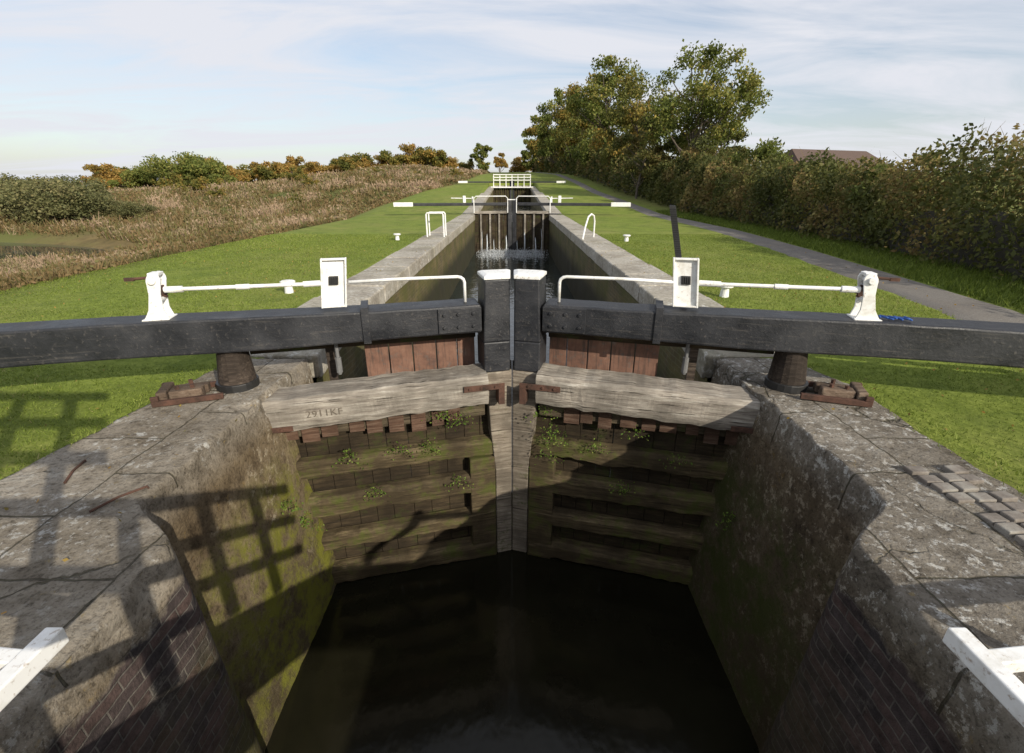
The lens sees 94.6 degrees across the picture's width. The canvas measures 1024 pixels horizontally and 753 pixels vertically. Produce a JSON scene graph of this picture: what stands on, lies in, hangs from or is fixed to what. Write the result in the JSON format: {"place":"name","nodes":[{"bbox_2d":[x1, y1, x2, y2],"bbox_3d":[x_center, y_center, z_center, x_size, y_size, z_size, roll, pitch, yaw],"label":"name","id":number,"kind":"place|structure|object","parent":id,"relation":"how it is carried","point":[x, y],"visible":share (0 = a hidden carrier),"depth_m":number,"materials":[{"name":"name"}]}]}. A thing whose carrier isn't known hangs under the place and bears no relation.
{"place":"outdoors","nodes":[
{"label":"outdoors","id":0,"kind":"place"},
{"bbox_2d":[0,242,108,262],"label":"pond","id":1,"kind":"structure","parent":0,"point":[12,249],"depth_m":29.97,"materials":[{"name":"liquid"}]},
{"bbox_2d":[385,251,636,476],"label":"chamber water","id":2,"kind":"structure","parent":0,"point":[511,264],"depth_m":20.79,"materials":[{"name":"liquid"}]},
{"bbox_2d":[476,247,548,259],"bbox_3d":[-0.003,-6.971,26.782,4.242,0.407,3.860,0,22,0],"label":"foam","id":3,"kind":"object","parent":2,"relation":"on","point":[506,252],"visible":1,"depth_m":27.77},
{"bbox_2d":[265,537,758,752],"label":"water","id":4,"kind":"structure","parent":0,"point":[511,651],"depth_m":4.54,"materials":[{"name":"liquid"}]},
{"bbox_2d":[0,171,1023,512],"bbox_3d":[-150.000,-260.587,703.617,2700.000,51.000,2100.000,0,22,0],"label":"ground","id":5,"kind":"structure","parent":0,"point":[390,219],"depth_m":7.17,"materials":[{"name":"green plant"}]},
{"bbox_2d":[0,180,51,219],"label":"willow bush","id":6,"kind":"object","parent":5,"relation":"on","point":[6,212],"visible":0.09,"depth_m":41.15,"materials":[{"name":"green plant"}]},
{"bbox_2d":[0,172,58,186],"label":"willow bush","id":7,"kind":"object","parent":5,"relation":"on","point":[3,177],"visible":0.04,"depth_m":50.29,"materials":[{"name":"green plant"}]},
{"bbox_2d":[0,174,122,224],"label":"willow bush","id":8,"kind":"object","parent":5,"relation":"on","point":[60,200],"visible":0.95,"depth_m":38.80,"materials":[{"name":"green plant"}]},
{"bbox_2d":[19,174,117,198],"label":"willow bush","id":9,"kind":"object","parent":5,"relation":"on","point":[100,186],"visible":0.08,"depth_m":47.56,"materials":[{"name":"green plant"}]},
{"bbox_2d":[79,169,94,183],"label":"tree","id":10,"kind":"object","parent":5,"relation":"on","point":[84,176],"visible":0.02,"depth_m":121.10,"materials":[{"name":"orange plant"}]},
{"bbox_2d":[81,163,109,188],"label":"tree","id":11,"kind":"object","parent":5,"relation":"on","point":[84,168],"visible":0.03,"depth_m":119.86,"materials":[{"name":"orange plant"}]},
{"bbox_2d":[87,163,125,188],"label":"tree","id":12,"kind":"object","parent":5,"relation":"on","point":[112,174],"visible":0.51,"depth_m":114.83,"materials":[{"name":"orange plant"}]},
{"bbox_2d":[95,165,141,187],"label":"tree","id":13,"kind":"object","parent":5,"relation":"on","point":[123,168],"visible":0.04,"depth_m":120.65,"materials":[{"name":"orange plant"}]},
{"bbox_2d":[106,199,159,218],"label":"willow bush","id":14,"kind":"object","parent":5,"relation":"on","point":[125,208],"visible":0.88,"depth_m":40.66,"materials":[{"name":"green plant"}]},
{"bbox_2d":[105,163,171,187],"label":"tree","id":15,"kind":"object","parent":5,"relation":"on","point":[135,177],"visible":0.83,"depth_m":82.46,"materials":[{"name":"green plant"}]},
{"bbox_2d":[148,171,184,188],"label":"bush","id":16,"kind":"object","parent":5,"relation":"on","point":[164,182],"visible":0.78,"depth_m":61.77,"materials":[{"name":"green plant"}]},
{"bbox_2d":[0,358,335,752],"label":"lock wall","id":17,"kind":"structure","parent":5,"relation":"on","point":[184,602],"depth_m":2.99,"materials":[{"name":"stone"}]},
{"bbox_2d":[63,460,85,483],"bbox_3d":[-2.958,0.655,3.205,0.026,0.068,0.299,-7,23,-17],"label":"iron bar","id":18,"kind":"object","parent":17,"relation":"attached to","point":[72,471],"visible":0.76,"depth_m":3.17,"materials":[{"name":"metal"}]},
{"bbox_2d":[89,485,148,512],"bbox_3d":[-2.420,0.766,2.930,0.026,0.068,0.318,14,26,30],"label":"iron bar","id":19,"kind":"object","parent":17,"relation":"attached to","point":[115,498],"visible":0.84,"depth_m":2.91,"materials":[{"name":"metal"}]},
{"bbox_2d":[149,379,223,407],"bbox_3d":[-2.931,0.116,4.332,0.550,0.140,0.380,-8,23,-19],"label":"gate anchor","id":20,"kind":"object","parent":17,"relation":"on","point":[168,393],"visible":0.89,"depth_m":4.22,"materials":[{"name":"wood"}]},
{"bbox_2d":[0,257,511,583],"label":"lock gate","id":21,"kind":"structure","parent":17,"relation":"attached to","point":[325,424],"depth_m":4.88,"materials":[{"name":"black paint"}]},
{"bbox_2d":[332,449,367,469],"bbox_3d":[-1.678,0.865,4.921,0.400,0.261,0.142,-1,22,-3],"label":"wall plant","id":22,"kind":"object","parent":21,"relation":"attached to","point":[344,457],"depth_m":4.92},
{"bbox_2d":[363,484,390,500],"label":"wall plant","id":23,"kind":"object","parent":21,"relation":"attached to","point":[373,493],"depth_m":5.14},
{"bbox_2d":[384,441,413,459],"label":"wall plant","id":24,"kind":"object","parent":21,"relation":"attached to","point":[400,450],"depth_m":5.05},
{"bbox_2d":[412,438,449,460],"bbox_3d":[-0.878,0.795,5.127,0.412,0.271,0.140,0,22,0],"label":"wall plant","id":25,"kind":"object","parent":21,"relation":"attached to","point":[429,448],"depth_m":5.11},
{"bbox_2d":[421,410,457,426],"bbox_3d":[-0.757,0.418,5.004,0.421,0.235,0.181,0,22,0],"label":"wall plant","id":26,"kind":"object","parent":21,"relation":"attached to","point":[441,416],"depth_m":4.99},
{"bbox_2d":[445,474,473,491],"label":"wall plant","id":27,"kind":"object","parent":21,"relation":"attached to","point":[459,483],"depth_m":5.34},
{"bbox_2d":[447,410,481,430],"bbox_3d":[-0.515,0.471,5.061,0.399,0.245,0.146,0,22,0],"label":"wall plant","id":28,"kind":"object","parent":21,"relation":"attached to","point":[459,420],"depth_m":5.07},
{"bbox_2d":[278,497,303,514],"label":"wall plant","id":29,"kind":"object","parent":17,"relation":"attached to","point":[282,506],"depth_m":4.49,"materials":[{"name":"plant"}]},
{"bbox_2d":[300,510,326,530],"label":"wall plant","id":30,"kind":"object","parent":17,"relation":"attached to","point":[302,518],"depth_m":4.80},
{"bbox_2d":[139,151,237,184],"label":"tree","id":31,"kind":"object","parent":5,"relation":"on","point":[211,169],"visible":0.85,"depth_m":78.61,"materials":[{"name":"green plant"}]},
{"bbox_2d":[173,174,210,191],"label":"bush","id":32,"kind":"object","parent":5,"relation":"on","point":[193,184],"visible":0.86,"depth_m":56.27,"materials":[{"name":"green plant"}]},
{"bbox_2d":[205,186,226,196],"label":"bush","id":33,"kind":"object","parent":5,"relation":"on","point":[214,193],"visible":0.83,"depth_m":52.34,"materials":[{"name":"green plant"}]},
{"bbox_2d":[215,177,238,184],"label":"bush","id":34,"kind":"object","parent":5,"relation":"on","point":[223,181],"visible":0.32,"depth_m":72.37,"materials":[{"name":"green plant"}]},
{"bbox_2d":[223,164,250,182],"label":"tree","id":35,"kind":"object","parent":5,"relation":"on","point":[242,175],"visible":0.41,"depth_m":120.25,"materials":[{"name":"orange plant"}]},
{"bbox_2d":[0,164,490,290],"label":"rough weeds","id":36,"kind":"object","parent":5,"relation":"on","point":[22,270],"visible":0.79,"depth_m":38.85,"materials":[{"name":"plant"}]},
{"bbox_2d":[233,164,257,182],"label":"tree","id":37,"kind":"object","parent":5,"relation":"on","point":[247,170],"visible":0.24,"depth_m":130.75,"materials":[{"name":"green plant"}]},
{"bbox_2d":[249,161,270,182],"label":"tree","id":38,"kind":"object","parent":5,"relation":"on","point":[265,163],"visible":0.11,"depth_m":130.67,"materials":[{"name":"orange plant"}]},
{"bbox_2d":[250,162,280,180],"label":"tree","id":39,"kind":"object","parent":5,"relation":"on","point":[266,172],"visible":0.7,"depth_m":125.75,"materials":[{"name":"green plant"}]},
{"bbox_2d":[280,279,294,293],"bbox_3d":[-3.650,-1.422,7.730,0.240,0.306,0.236,0,22,0],"label":"mooring bollard","id":40,"kind":"object","parent":5,"relation":"on","point":[288,290],"visible":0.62,"depth_m":7.67,"materials":[{"name":"metal"}]},
{"bbox_2d":[271,155,304,177],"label":"tree","id":41,"kind":"object","parent":5,"relation":"on","point":[292,160],"visible":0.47,"depth_m":127.37,"materials":[{"name":"orange plant"}]},
{"bbox_2d":[279,167,302,178],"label":"bush","id":42,"kind":"object","parent":5,"relation":"on","point":[282,174],"visible":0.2,"depth_m":72.05,"materials":[{"name":"green plant"}]},
{"bbox_2d":[287,194,302,201],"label":"bush","id":43,"kind":"object","parent":5,"relation":"on","point":[290,199],"visible":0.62,"depth_m":48.11,"materials":[{"name":"green plant"}]},
{"bbox_2d":[284,164,307,171],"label":"tree","id":44,"kind":"object","parent":5,"relation":"on","point":[301,166],"visible":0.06,"depth_m":124.86,"materials":[{"name":"green plant"}]},
{"bbox_2d":[285,167,307,181],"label":"bush","id":45,"kind":"object","parent":5,"relation":"on","point":[298,174],"visible":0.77,"depth_m":64.11,"materials":[{"name":"green plant"}]},
{"bbox_2d":[301,176,319,186],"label":"bush","id":46,"kind":"object","parent":5,"relation":"on","point":[307,181],"visible":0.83,"depth_m":56.89,"materials":[{"name":"green plant"}]},
{"bbox_2d":[302,161,329,175],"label":"tree","id":47,"kind":"object","parent":5,"relation":"on","point":[310,168],"visible":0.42,"depth_m":119.60,"materials":[{"name":"orange plant"}]},
{"bbox_2d":[328,164,343,172],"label":"tree","id":48,"kind":"object","parent":5,"relation":"on","point":[332,167],"visible":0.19,"depth_m":122.21,"materials":[{"name":"orange plant"}]},
{"bbox_2d":[329,153,357,165],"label":"tree","id":49,"kind":"object","parent":5,"relation":"on","point":[333,161],"visible":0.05,"depth_m":127.44,"materials":[{"name":"green plant"}]},
{"bbox_2d":[337,152,374,171],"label":"tree","id":50,"kind":"object","parent":5,"relation":"on","point":[345,162],"visible":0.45,"depth_m":119.31,"materials":[{"name":"green plant"}]},
{"bbox_2d":[249,214,474,511],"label":"lock wall","id":51,"kind":"structure","parent":5,"relation":"on","point":[452,252],"depth_m":10.66,"materials":[{"name":"stone"}]},
{"bbox_2d":[425,212,446,236],"bbox_3d":[-2.550,-5.118,15.890,0.612,0.786,0.552,0,22,0],"label":"ladder rail","id":52,"kind":"object","parent":51,"relation":"on","point":[443,219],"visible":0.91,"depth_m":15.72,"materials":[{"name":"metal"}]},
{"bbox_2d":[393,196,511,251],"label":"lock gate","id":53,"kind":"structure","parent":51,"relation":"attached to","point":[495,227],"depth_m":28.37,"materials":[{"name":"black paint"}]},
{"bbox_2d":[351,157,372,167],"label":"tree","id":54,"kind":"object","parent":5,"relation":"on","point":[363,164],"visible":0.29,"depth_m":118.25,"materials":[{"name":"orange plant"}]},
{"bbox_2d":[370,166,384,171],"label":"bush","id":55,"kind":"object","parent":5,"relation":"on","point":[375,169],"visible":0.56,"depth_m":69.75,"materials":[{"name":"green plant"}]},
{"bbox_2d":[369,155,389,166],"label":"tree","id":56,"kind":"object","parent":5,"relation":"on","point":[378,162],"visible":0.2,"depth_m":120.35,"materials":[{"name":"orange plant"}]},
{"bbox_2d":[378,149,412,165],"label":"tree","id":57,"kind":"object","parent":5,"relation":"on","point":[384,155],"visible":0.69,"depth_m":120.11,"materials":[{"name":"green plant"}]},
{"bbox_2d":[393,142,425,164],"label":"tree","id":58,"kind":"object","parent":5,"relation":"on","point":[407,149],"visible":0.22,"depth_m":122.91,"materials":[{"name":"orange plant"}]},
{"bbox_2d":[411,146,447,167],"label":"tree","id":59,"kind":"object","parent":5,"relation":"on","point":[428,156],"visible":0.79,"depth_m":123.27,"materials":[{"name":"green plant"}]},
{"bbox_2d":[433,153,458,167],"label":"tree","id":60,"kind":"object","parent":5,"relation":"on","point":[451,162],"visible":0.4,"depth_m":130.43,"materials":[{"name":"orange plant"}]},
{"bbox_2d":[450,169,463,174],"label":"bush","id":61,"kind":"object","parent":5,"relation":"on","point":[457,172],"visible":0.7,"depth_m":67.74,"materials":[{"name":"green plant"}]},
{"bbox_2d":[457,160,474,169],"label":"tree","id":62,"kind":"object","parent":5,"relation":"on","point":[469,165],"visible":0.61,"depth_m":139.87,"materials":[{"name":"green plant"}]},
{"bbox_2d":[462,186,493,222],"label":"lock wall","id":63,"kind":"structure","parent":5,"relation":"on","point":[487,192],"depth_m":39.23,"materials":[{"name":"stone"}]},
{"bbox_2d":[458,174,511,202],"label":"lock gate","id":64,"kind":"structure","parent":63,"relation":"attached to","point":[497,190],"depth_m":56.44,"materials":[{"name":"black paint"}]},
{"bbox_2d":[469,143,492,170],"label":"tree","id":65,"kind":"object","parent":5,"relation":"on","point":[483,154],"visible":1,"depth_m":135.10,"materials":[{"name":"green plant"}]},
{"bbox_2d":[493,153,508,171],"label":"tree","id":66,"kind":"object","parent":5,"relation":"on","point":[500,162],"visible":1,"depth_m":137.41,"materials":[{"name":"orange plant"}]},
{"bbox_2d":[1,245,1020,614],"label":"fallen leaves","id":67,"kind":"object","parent":5,"relation":"on","point":[415,259],"visible":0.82,"depth_m":6.80,"materials":[{"name":"plant"}]},
{"bbox_2d":[509,156,531,171],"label":"tree","id":68,"kind":"object","parent":5,"relation":"on","point":[517,166],"visible":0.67,"depth_m":141.75,"materials":[{"name":"orange plant"}]},
{"bbox_2d":[520,130,539,171],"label":"tree","id":69,"kind":"object","parent":5,"relation":"on","point":[525,157],"visible":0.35,"depth_m":135.08,"materials":[{"name":"green plant"}]},
{"bbox_2d":[524,116,552,169],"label":"tree","id":70,"kind":"object","parent":5,"relation":"on","point":[532,144],"visible":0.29,"depth_m":111.86,"materials":[{"name":"green plant"}]},
{"bbox_2d":[530,186,561,222],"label":"lock wall","id":71,"kind":"structure","parent":5,"relation":"on","point":[554,210],"depth_m":39.13,"materials":[{"name":"concrete"}]},
{"bbox_2d":[512,174,565,202],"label":"lock gate","id":72,"kind":"structure","parent":71,"relation":"attached to","point":[525,190],"depth_m":56.44,"materials":[{"name":"black paint"}]},
{"bbox_2d":[530,87,577,172],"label":"tree","id":73,"kind":"object","parent":5,"relation":"on","point":[544,133],"visible":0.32,"depth_m":92.61,"materials":[{"name":"green plant"}]},
{"bbox_2d":[550,72,600,160],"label":"tree","id":74,"kind":"object","parent":5,"relation":"on","point":[562,141],"visible":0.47,"depth_m":75.79,"materials":[{"name":"green plant"}]},
{"bbox_2d":[534,140,651,195],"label":"hedge","id":75,"kind":"object","parent":5,"relation":"on","point":[614,178],"visible":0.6,"depth_m":57.76,"materials":[{"name":"green plant"}]},
{"bbox_2d":[563,54,649,167],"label":"tree","id":76,"kind":"object","parent":5,"relation":"on","point":[603,86],"visible":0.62,"depth_m":61.45,"materials":[{"name":"green plant"}]},
{"bbox_2d":[623,234,630,241],"bbox_3d":[3.600,-4.307,14.869,0.240,0.306,0.236,0,22,0],"label":"mooring bollard","id":77,"kind":"object","parent":5,"relation":"on","point":[626,236],"visible":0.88,"depth_m":14.80,"materials":[{"name":"metal"}]},
{"bbox_2d":[588,69,683,170],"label":"tree","id":78,"kind":"object","parent":5,"relation":"on","point":[629,88],"visible":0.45,"depth_m":49.85,"materials":[{"name":"green plant"}]},
{"bbox_2d":[611,95,673,198],"bbox_3d":[10.588,-18.628,38.905,4.510,7.665,4.290,-8,23,-20],"label":"tree","id":79,"kind":"object","parent":5,"relation":"on","point":[623,139],"visible":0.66,"depth_m":38.74,"materials":[{"name":"green plant"}]},
{"bbox_2d":[549,215,774,510],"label":"lock wall","id":80,"kind":"structure","parent":5,"relation":"on","point":[571,252],"depth_m":10.68,"materials":[{"name":"brick"}]},
{"bbox_2d":[512,196,630,251],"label":"lock gate","id":81,"kind":"structure","parent":80,"relation":"attached to","point":[532,225],"depth_m":28.36,"materials":[{"name":"black paint"}]},
{"bbox_2d":[582,213,594,239],"bbox_3d":[2.466,-4.868,15.319,0.124,0.784,1.000,13,25,29],"label":"ladder rail","id":82,"kind":"object","parent":80,"relation":"on","point":[593,215],"visible":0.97,"depth_m":15.28,"materials":[{"name":"metal"}]},
{"bbox_2d":[639,38,773,159],"bbox_3d":[14.377,-19.188,36.684,9.159,10.577,8.687,7,23,16],"label":"tree","id":83,"kind":"object","parent":5,"relation":"on","point":[707,95],"visible":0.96,"depth_m":34.59,"materials":[{"name":"green plant"}]},
{"bbox_2d":[680,134,735,182],"bbox_3d":[13.834,-13.894,32.215,4.192,4.637,4.565,-20,30,-41],"label":"bush","id":84,"kind":"object","parent":5,"relation":"on","point":[687,152],"visible":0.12,"depth_m":31.25,"materials":[{"name":"green plant"}]},
{"bbox_2d":[664,104,756,165],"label":"tree","id":85,"kind":"object","parent":5,"relation":"on","point":[737,148],"visible":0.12,"depth_m":41.84,"materials":[{"name":"green plant"}]},
{"bbox_2d":[719,286,732,297],"bbox_3d":[3.350,-1.310,7.452,0.240,0.306,0.236,0,22,0],"label":"mooring bollard","id":86,"kind":"object","parent":5,"relation":"on","point":[724,292],"visible":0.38,"depth_m":7.39,"materials":[{"name":"metal"}]},
{"bbox_2d":[721,137,793,176],"bbox_3d":[13.697,-10.870,26.048,4.353,4.103,4.360,-18,28,-38],"label":"bush","id":87,"kind":"object","parent":5,"relation":"on","point":[767,149],"visible":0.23,"depth_m":24.90,"materials":[{"name":"green plant"}]},
{"bbox_2d":[786,159,858,203],"bbox_3d":[12.622,-7.212,18.822,3.343,2.757,4.088,0,22,0],"label":"bush","id":88,"kind":"object","parent":5,"relation":"on","point":[851,167],"visible":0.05,"depth_m":18.07,"materials":[{"name":"green plant"}]},
{"bbox_2d":[760,149,886,182],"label":"house","id":89,"kind":"structure","parent":5,"relation":"on","point":[842,154],"depth_m":41.05,"materials":[{"name":"brick"}]},
{"bbox_2d":[632,119,1023,285],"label":"hedge","id":90,"kind":"object","parent":5,"relation":"on","point":[963,226],"visible":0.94,"depth_m":12.35,"materials":[{"name":"green plant"}]},
{"bbox_2d":[656,209,1023,311],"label":"verge grass","id":91,"kind":"structure","parent":5,"relation":"on","point":[847,248],"depth_m":10.21,"materials":[{"name":"plant"}]},
{"bbox_2d":[688,358,1023,752],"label":"lock wall","id":92,"kind":"structure","parent":5,"relation":"on","point":[837,591],"depth_m":3.01,"materials":[{"name":"stone"}]},
{"bbox_2d":[0,627,1023,726],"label":"footbridge","id":93,"kind":"object","parent":92,"relation":"on","point":[993,670],"visible":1,"depth_m":1.58,"materials":[{"name":"white wood"}]},
{"bbox_2d":[710,511,735,533],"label":"wall plant","id":94,"kind":"object","parent":92,"relation":"attached to","point":[726,521],"depth_m":4.61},
{"bbox_2d":[512,206,1023,584],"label":"lock gate","id":95,"kind":"structure","parent":92,"relation":"attached to","point":[559,509],"depth_m":4.88,"materials":[{"name":"black paint"}]},
{"bbox_2d":[523,406,557,421],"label":"wall plant","id":96,"kind":"object","parent":95,"relation":"attached to","point":[547,412],"depth_m":5.08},
{"bbox_2d":[537,423,566,440],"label":"wall plant","id":97,"kind":"object","parent":95,"relation":"attached to","point":[548,434],"depth_m":5.04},
{"bbox_2d":[540,434,568,451],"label":"wall plant","id":98,"kind":"object","parent":95,"relation":"attached to","point":[554,441],"depth_m":5.13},
{"bbox_2d":[580,438,610,453],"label":"wall plant","id":99,"kind":"object","parent":95,"relation":"attached to","point":[593,446],"depth_m":5.10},
{"bbox_2d":[609,480,634,495],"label":"wall plant","id":100,"kind":"object","parent":95,"relation":"attached to","point":[624,490],"depth_m":5.21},
{"bbox_2d":[621,425,648,440],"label":"wall plant","id":101,"kind":"object","parent":95,"relation":"attached to","point":[634,435],"depth_m":4.87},
{"bbox_2d":[659,453,692,468],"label":"wall plant","id":102,"kind":"object","parent":95,"relation":"attached to","point":[673,461],"depth_m":4.88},
{"bbox_2d":[878,315,912,320],"bbox_3d":[3.308,-0.505,4.078,0.238,0.028,0.094,6,23,15],"label":"rope","id":103,"kind":"object","parent":95,"relation":"on","point":[896,317],"visible":1,"depth_m":4.06,"materials":[{"name":"fabric"}]},
{"bbox_2d":[800,379,874,407],"bbox_3d":[2.931,0.116,4.332,0.550,0.140,0.380,8,23,19],"label":"gate anchor","id":104,"kind":"object","parent":92,"relation":"on","point":[855,393],"visible":0.92,"depth_m":4.22,"materials":[{"name":"wood"}]},
{"bbox_2d":[903,465,1023,545],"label":"brick edging","id":105,"kind":"object","parent":92,"relation":"on","point":[954,483],"visible":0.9,"depth_m":2.91,"materials":[{"name":"brick"}]},
{"bbox_2d":[849,149,970,213],"bbox_3d":[11.393,-5.073,13.673,2.855,2.642,2.415,-6,23,-15],"label":"bush","id":106,"kind":"object","parent":5,"relation":"on","point":[875,173],"visible":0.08,"depth_m":13.58,"materials":[{"name":"green plant"}]},
{"bbox_2d":[478,206,545,221],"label":"water","id":107,"kind":"structure","parent":0,"point":[504,208],"depth_m":45.53,"materials":[{"name":"liquid"}]},
{"bbox_2d":[0,0,1023,184],"label":"sky","id":108,"kind":"structure","parent":0,"point":[119,83],"materials":[{"name":"blue"}]},
{"bbox_2d":[486,231,541,251],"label":"leaking water","id":109,"kind":"structure","parent":0,"point":[524,242],"depth_m":28.30,"materials":[{"name":"liquid"}]},
{"bbox_2d":[536,172,1023,322],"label":"path","id":110,"kind":"structure","parent":0,"point":[963,308],"depth_m":8.47,"materials":[{"name":"asphalt"}]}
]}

